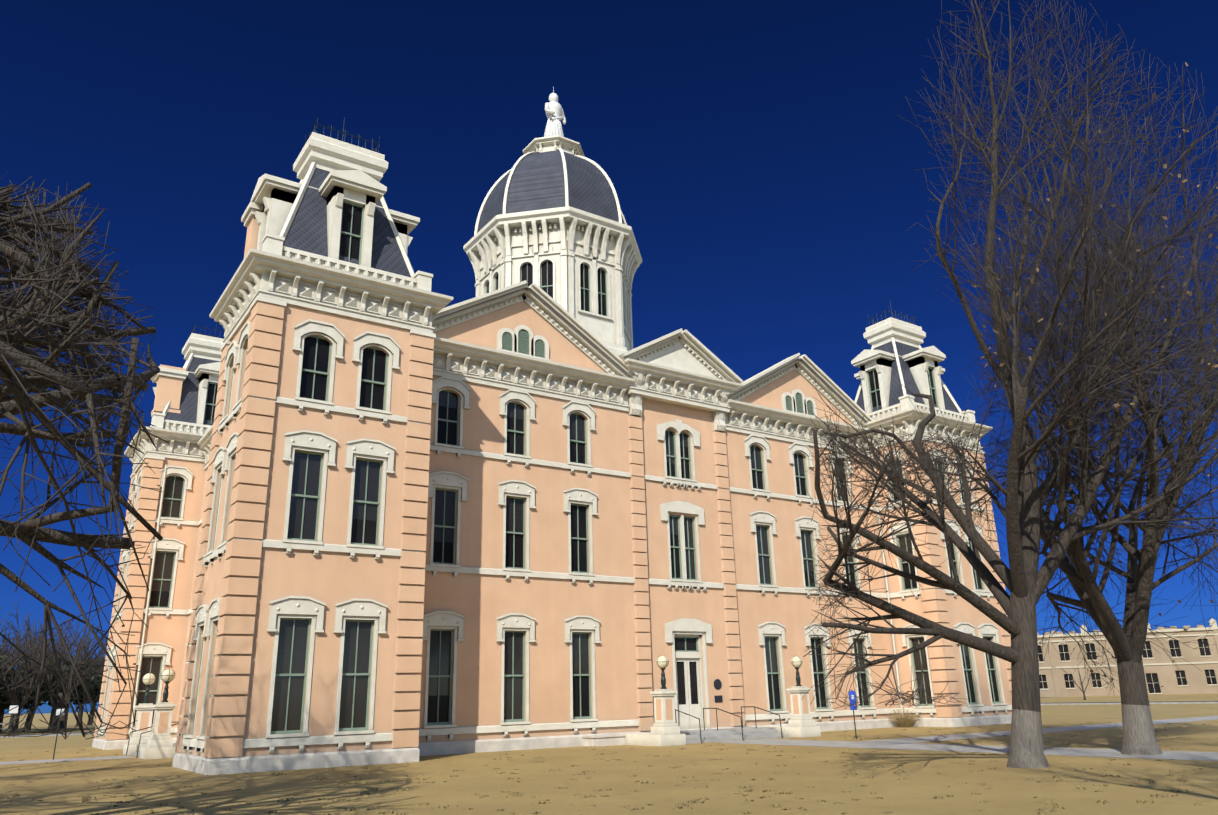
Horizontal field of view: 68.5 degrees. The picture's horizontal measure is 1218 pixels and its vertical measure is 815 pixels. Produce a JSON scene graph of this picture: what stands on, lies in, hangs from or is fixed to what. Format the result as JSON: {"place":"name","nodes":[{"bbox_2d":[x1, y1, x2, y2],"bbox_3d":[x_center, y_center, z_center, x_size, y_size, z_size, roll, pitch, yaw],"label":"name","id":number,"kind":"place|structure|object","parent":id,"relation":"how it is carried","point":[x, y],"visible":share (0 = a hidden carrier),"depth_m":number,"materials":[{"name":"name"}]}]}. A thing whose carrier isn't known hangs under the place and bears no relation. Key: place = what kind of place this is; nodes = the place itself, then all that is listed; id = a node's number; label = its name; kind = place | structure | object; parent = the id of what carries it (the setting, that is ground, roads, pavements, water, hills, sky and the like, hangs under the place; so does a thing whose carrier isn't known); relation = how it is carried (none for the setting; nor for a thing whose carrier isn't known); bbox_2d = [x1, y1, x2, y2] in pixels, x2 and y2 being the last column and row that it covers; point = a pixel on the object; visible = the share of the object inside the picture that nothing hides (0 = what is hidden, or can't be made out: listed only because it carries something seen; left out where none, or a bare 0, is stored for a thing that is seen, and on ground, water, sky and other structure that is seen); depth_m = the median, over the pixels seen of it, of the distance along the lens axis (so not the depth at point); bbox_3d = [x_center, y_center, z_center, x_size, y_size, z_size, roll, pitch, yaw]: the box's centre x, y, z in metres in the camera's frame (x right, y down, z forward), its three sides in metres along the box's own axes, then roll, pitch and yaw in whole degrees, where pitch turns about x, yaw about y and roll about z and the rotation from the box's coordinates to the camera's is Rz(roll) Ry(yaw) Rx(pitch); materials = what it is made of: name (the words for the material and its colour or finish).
{"place":"outdoors","nodes":[
{"label":"outdoors","id":0,"kind":"place"},
{"bbox_2d":[94,201,1011,757],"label":"building walls","id":1,"kind":"structure","parent":0,"point":[244,581],"depth_m":38.83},
{"bbox_2d":[164,150,958,425],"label":"courthouse slate roofs","id":2,"kind":"structure","parent":1,"relation":"on","point":[537,182],"depth_m":54.69,"materials":[{"name":"grey stone"}]},
{"bbox_2d":[133,200,1000,735],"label":"window frames","id":3,"kind":"structure","parent":1,"relation":"in","point":[523,344],"depth_m":39.67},
{"bbox_2d":[135,203,998,730],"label":"window panes","id":4,"kind":"structure","parent":3,"relation":"in","point":[445,509],"depth_m":36.93,"materials":[{"name":"black glass"}]},
{"bbox_2d":[435,287,866,422],"bbox_3d":[-3.160,0.241,55.236,35.960,4.450,24.060,11,-22,-33],"label":"roof edge","id":5,"kind":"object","parent":1,"relation":"on","point":[629,376],"depth_m":42.97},
{"bbox_2d":[714,679,722,701],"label":"wall plaques","id":6,"kind":"object","parent":1,"relation":"attached to","point":[717,684],"visible":0.92,"depth_m":41.94,"materials":[{"name":"grey metal"}]},
{"bbox_2d":[0,693,1217,814],"bbox_3d":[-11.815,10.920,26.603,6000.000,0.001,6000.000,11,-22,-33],"label":"ground","id":7,"kind":"structure","parent":0,"point":[1014,791],"depth_m":21.47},
{"bbox_2d":[0,650,12,704],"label":"distant oak tree","id":8,"kind":"object","parent":7,"relation":"on","point":[1,659],"visible":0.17,"depth_m":88.83,"materials":[{"name":"brown plant"}]},
{"bbox_2d":[0,624,42,684],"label":"distant bare tree","id":9,"kind":"object","parent":7,"relation":"on","point":[18,643],"visible":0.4,"depth_m":92.30,"materials":[{"name":"brown plant"}]},
{"bbox_2d":[0,169,46,515],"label":"tree","id":10,"kind":"object","parent":7,"relation":"on","point":[30,392],"visible":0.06,"depth_m":25.66,"materials":[{"name":"brown plant"}]},
{"bbox_2d":[0,615,51,700],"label":"distant bare tree","id":11,"kind":"object","parent":7,"relation":"on","point":[15,662],"visible":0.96,"depth_m":84.98,"materials":[{"name":"brown plant"}]},
{"bbox_2d":[0,658,68,731],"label":"distant oak tree","id":12,"kind":"object","parent":7,"relation":"on","point":[5,702],"visible":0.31,"depth_m":95.00,"materials":[{"name":"brown plant"}]},
{"bbox_2d":[9,705,63,736],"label":"signs","id":13,"kind":"object","parent":7,"relation":"on","point":[14,710],"visible":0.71,"depth_m":72.91,"materials":[{"name":"white metal"}]},
{"bbox_2d":[0,613,75,727],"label":"distant bare tree","id":14,"kind":"object","parent":7,"relation":"on","point":[31,639],"visible":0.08,"depth_m":117.08,"materials":[{"name":"brown plant"}]},
{"bbox_2d":[0,599,77,731],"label":"distant bare tree","id":15,"kind":"object","parent":7,"relation":"on","point":[3,710],"visible":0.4,"depth_m":97.39,"materials":[{"name":"brown plant"}]},
{"bbox_2d":[0,628,82,733],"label":"distant bare tree","id":16,"kind":"object","parent":7,"relation":"on","point":[14,699],"visible":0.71,"depth_m":88.07,"materials":[{"name":"brown plant"}]},
{"bbox_2d":[12,612,106,727],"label":"distant bare tree","id":17,"kind":"object","parent":7,"relation":"on","point":[62,718],"visible":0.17,"depth_m":112.13,"materials":[{"name":"brown plant"}]},
{"bbox_2d":[14,624,107,731],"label":"distant bare tree","id":18,"kind":"object","parent":7,"relation":"on","point":[56,705],"visible":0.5,"depth_m":94.90,"materials":[{"name":"brown plant"}]},
{"bbox_2d":[30,659,102,729],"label":"distant oak tree","id":19,"kind":"object","parent":7,"relation":"on","point":[96,688],"visible":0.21,"depth_m":103.51,"materials":[{"name":"brown plant"}]},
{"bbox_2d":[52,620,108,725],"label":"distant bare tree","id":20,"kind":"object","parent":7,"relation":"on","point":[83,703],"visible":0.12,"depth_m":123.34,"materials":[{"name":"brown plant"}]},
{"bbox_2d":[62,654,105,724],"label":"distant oak tree","id":21,"kind":"object","parent":7,"relation":"on","point":[91,714],"visible":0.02,"depth_m":129.58,"materials":[{"name":"brown plant"}]},
{"bbox_2d":[0,176,168,739],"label":"tree","id":22,"kind":"object","parent":7,"relation":"on","point":[54,285],"visible":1,"depth_m":12.80,"materials":[{"name":"brown plant"}]},
{"bbox_2d":[123,742,177,758],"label":"side steps","id":23,"kind":"structure","parent":7,"relation":"on","point":[144,752],"depth_m":36.29,"materials":[{"name":"concrete"}]},
{"bbox_2d":[129,673,155,744],"bbox_3d":[-21.243,13.766,40.969,0.840,3.090,0.840,11,-22,-33],"label":"lamp","id":24,"kind":"object","parent":23,"relation":"on","point":[144,713],"visible":1,"depth_m":40.59,"materials":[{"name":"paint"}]},
{"bbox_2d":[126,722,178,754],"bbox_3d":[-20.201,14.830,40.139,2.489,1.343,0.040,11,-22,-33],"label":"handrail","id":25,"kind":"object","parent":23,"relation":"on","point":[139,730],"visible":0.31,"depth_m":39.66,"materials":[{"name":"grey metal"}]},
{"bbox_2d":[136,723,179,757],"bbox_3d":[-18.508,14.025,37.797,2.489,1.343,0.040,11,-22,-33],"label":"handrail","id":26,"kind":"object","parent":23,"relation":"on","point":[146,732],"visible":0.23,"depth_m":37.18,"materials":[{"name":"grey metal"}]},
{"bbox_2d":[146,669,176,747],"bbox_3d":[-18.476,12.451,37.144,0.840,3.090,0.840,11,-22,-33],"label":"lamp","id":27,"kind":"object","parent":23,"relation":"on","point":[160,736],"visible":1,"depth_m":36.76,"materials":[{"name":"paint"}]},
{"bbox_2d":[92,715,1011,774],"bbox_3d":[-2.837,17.946,49.705,42.420,0.450,30.020,11,-22,-33],"label":"building foundation","id":28,"kind":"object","parent":7,"relation":"on","point":[208,766],"depth_m":33.46,"materials":[{"name":"white stone"}]},
{"bbox_2d":[96,132,1011,753],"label":"building trim","id":29,"kind":"structure","parent":7,"relation":"on","point":[684,368],"depth_m":41.54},
{"bbox_2d":[190,117,916,337],"bbox_3d":[-3.455,-5.516,57.321,38.436,1.900,26.036,11,-22,-33],"label":"roof cresting","id":30,"kind":"object","parent":29,"relation":"on","point":[331,128],"visible":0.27,"depth_m":55.62,"materials":[{"name":"black metal"}]},
{"bbox_2d":[544,86,565,136],"bbox_3d":[-3.808,-20.038,62.002,1.722,5.325,1.657,11,-22,-33],"label":"justice statue","id":31,"kind":"object","parent":29,"relation":"on","point":[554,111],"visible":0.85,"depth_m":61.62,"materials":[{"name":"white stone"}]},
{"bbox_2d":[582,734,624,746],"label":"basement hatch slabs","id":32,"kind":"structure","parent":7,"relation":"on","point":[604,740],"depth_m":36.84,"materials":[{"name":"concrete"}]},
{"bbox_2d":[0,721,1216,814],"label":"lawn grass tufts","id":33,"kind":"object","parent":7,"relation":"on","point":[1039,811],"visible":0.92,"depth_m":18.97,"materials":[{"name":"beige plant"}]},
{"bbox_2d":[0,702,1217,737],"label":"street kerbs","id":34,"kind":"structure","parent":7,"relation":"on","point":[1041,704],"depth_m":84.42,"materials":[{"name":"concrete"}]},
{"bbox_2d":[0,716,1217,764],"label":"walk paths","id":35,"kind":"structure","parent":7,"relation":"on","point":[906,743],"depth_m":33.16,"materials":[{"name":"concrete"}]},
{"bbox_2d":[53,720,60,759],"bbox_3d":[-23.060,13.873,37.312,0.100,1.560,0.100,11,-22,-33],"label":"sign post","id":36,"kind":"object","parent":35,"relation":"on","point":[56,740],"visible":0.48,"depth_m":37.28,"materials":[{"name":"grey metal"}]},
{"bbox_2d":[619,726,820,745],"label":"front steps","id":37,"kind":"structure","parent":7,"relation":"on","point":[684,737],"depth_m":38.52,"materials":[{"name":"concrete"}]},
{"bbox_2d":[650,655,679,734],"bbox_3d":[2.246,11.723,36.585,0.840,3.090,0.840,11,-22,-33],"label":"lamp","id":38,"kind":"object","parent":37,"relation":"on","point":[665,723],"visible":1,"depth_m":36.20,"materials":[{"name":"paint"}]},
{"bbox_2d":[675,709,701,743],"bbox_3d":[3.063,13.456,37.796,0.038,1.343,2.542,11,-22,-33],"label":"handrail","id":39,"kind":"object","parent":37,"relation":"on","point":[692,716],"visible":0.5,"depth_m":37.24,"materials":[{"name":"grey metal"}]},
{"bbox_2d":[703,708,743,740],"bbox_3d":[4.960,13.812,39.046,0.038,1.343,2.542,11,-22,-33],"label":"handrail","id":40,"kind":"object","parent":37,"relation":"on","point":[717,719],"visible":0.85,"depth_m":39.31,"materials":[{"name":"grey metal"}]},
{"bbox_2d":[741,706,782,737],"bbox_3d":[6.858,14.168,40.296,0.038,1.343,2.542,11,-22,-33],"label":"handrail","id":41,"kind":"object","parent":37,"relation":"on","point":[755,716],"visible":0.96,"depth_m":40.57,"materials":[{"name":"grey metal"}]},
{"bbox_2d":[786,656,815,726],"bbox_3d":[8.681,12.930,40.824,0.840,3.090,0.840,11,-22,-33],"label":"lamp","id":42,"kind":"object","parent":37,"relation":"on","point":[801,713],"visible":1,"depth_m":40.45,"materials":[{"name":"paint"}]},
{"bbox_2d":[848,690,856,737],"bbox_3d":[10.323,12.909,37.686,0.320,1.950,0.072,3,-19,-14],"label":"accessible parking sign","id":43,"kind":"object","parent":7,"relation":"on","point":[852,693],"visible":0.77,"depth_m":37.79,"materials":[{"name":"blue metal"}]},
{"bbox_2d":[885,708,922,726],"bbox_3d":[15.669,16.440,47.483,2.121,1.034,2.170,11,-22,-33],"label":"dry grass clump","id":44,"kind":"object","parent":7,"relation":"on","point":[901,720],"visible":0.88,"depth_m":47.24,"materials":[{"name":"beige plant"}]},
{"bbox_2d":[801,0,1217,767],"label":"tree","id":45,"kind":"object","parent":7,"relation":"on","point":[1025,580],"visible":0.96,"depth_m":23.00,"materials":[{"name":"brown plant"}]},
{"bbox_2d":[1060,664,1094,699],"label":"tree","id":46,"kind":"object","parent":7,"relation":"on","point":[1084,697],"visible":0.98,"depth_m":120.65,"materials":[{"name":"brown plant"}]},
{"bbox_2d":[967,62,1217,754],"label":"tree","id":47,"kind":"object","parent":7,"relation":"on","point":[1127,641],"visible":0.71,"depth_m":25.60,"materials":[{"name":"brown plant"}]},
{"bbox_2d":[1010,618,1217,696],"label":"building","id":48,"kind":"structure","parent":7,"relation":"on","point":[1160,668],"depth_m":156.86,"materials":[{"name":"beige"}]},
{"bbox_2d":[0,0,1217,714],"label":"sky","id":49,"kind":"structure","parent":0,"point":[761,164],"materials":[{"name":"blue"}]},
{"bbox_2d":[10,697,1217,735],"bbox_3d":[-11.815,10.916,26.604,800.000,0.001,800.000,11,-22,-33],"label":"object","id":50,"kind":"structure","parent":0,"point":[1040,697],"depth_m":92.73,"materials":[{"name":"concrete"}]}
]}

